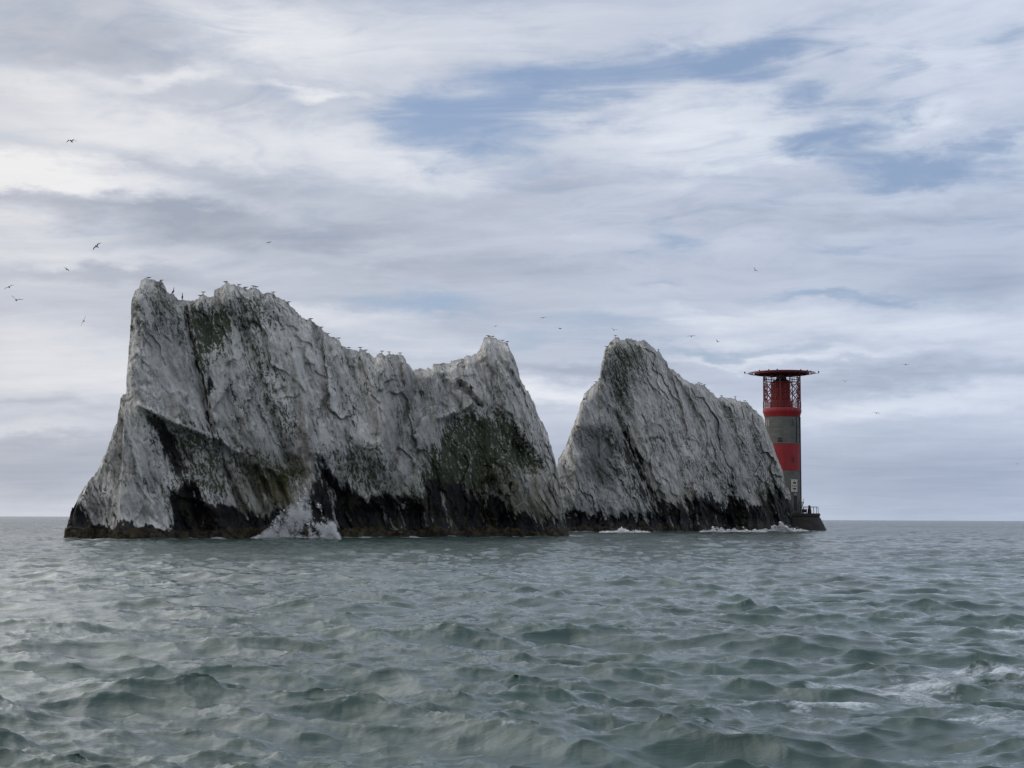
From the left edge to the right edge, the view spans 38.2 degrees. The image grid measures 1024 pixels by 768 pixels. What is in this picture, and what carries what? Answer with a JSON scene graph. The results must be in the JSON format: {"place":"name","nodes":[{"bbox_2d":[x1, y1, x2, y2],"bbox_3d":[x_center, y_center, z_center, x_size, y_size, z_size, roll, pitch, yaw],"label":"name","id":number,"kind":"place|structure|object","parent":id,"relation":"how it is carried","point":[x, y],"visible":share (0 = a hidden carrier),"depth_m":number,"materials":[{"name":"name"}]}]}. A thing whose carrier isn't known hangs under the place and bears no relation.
{"place":"outdoors","nodes":[
{"label":"outdoors","id":0,"kind":"place"},
{"bbox_2d":[0,516,1023,767],"bbox_3d":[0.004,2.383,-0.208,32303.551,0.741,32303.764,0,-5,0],"label":"sea","id":1,"kind":"structure","parent":0,"point":[866,644],"depth_m":27.24,"materials":[{"name":"liquid"}]},
{"bbox_2d":[251,481,340,538],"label":"sea spray","id":2,"kind":"object","parent":1,"relation":"on","point":[300,514],"visible":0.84,"depth_m":163.98,"materials":[{"name":"white liquid"}]},
{"bbox_2d":[63,278,568,538],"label":"chalk stack","id":3,"kind":"object","parent":1,"relation":"in","point":[242,411],"visible":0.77,"depth_m":172.06,"materials":[{"name":"grey stone"}]},
{"bbox_2d":[601,527,650,532],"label":"sea spray","id":4,"kind":"object","parent":1,"relation":"on","point":[621,530],"visible":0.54,"depth_m":260.32,"materials":[{"name":"white liquid"}]},
{"bbox_2d":[557,336,793,531],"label":"chalk stack","id":5,"kind":"object","parent":1,"relation":"in","point":[655,443],"visible":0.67,"depth_m":288.61,"materials":[{"name":"grey stone"}]},
{"bbox_2d":[700,526,767,531],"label":"sea spray","id":6,"kind":"object","parent":1,"relation":"on","point":[713,529],"visible":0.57,"depth_m":279.24,"materials":[{"name":"white liquid"}]},
{"bbox_2d":[760,521,807,530],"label":"sea spray","id":7,"kind":"object","parent":1,"relation":"on","point":[782,527],"visible":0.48,"depth_m":304.15,"materials":[{"name":"white liquid"}]},
{"bbox_2d":[744,369,825,530],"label":"lighthouse","id":8,"kind":"object","parent":1,"relation":"in","point":[782,414],"visible":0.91,"depth_m":331.92,"materials":[{"name":"paint"}]},
{"bbox_2d":[794,493,796,510],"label":"door","id":9,"kind":"structure","parent":8,"relation":"in","point":[795,497],"depth_m":330.54,"materials":[{"name":"black paint"}]},
{"bbox_2d":[796,499,803,511],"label":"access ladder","id":10,"kind":"object","parent":8,"relation":"on","point":[800,505],"visible":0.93,"depth_m":329.56,"materials":[{"name":"metal"}]},
{"bbox_2d":[0,0,1023,520],"label":"sky","id":11,"kind":"structure","parent":0,"point":[420,179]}
]}

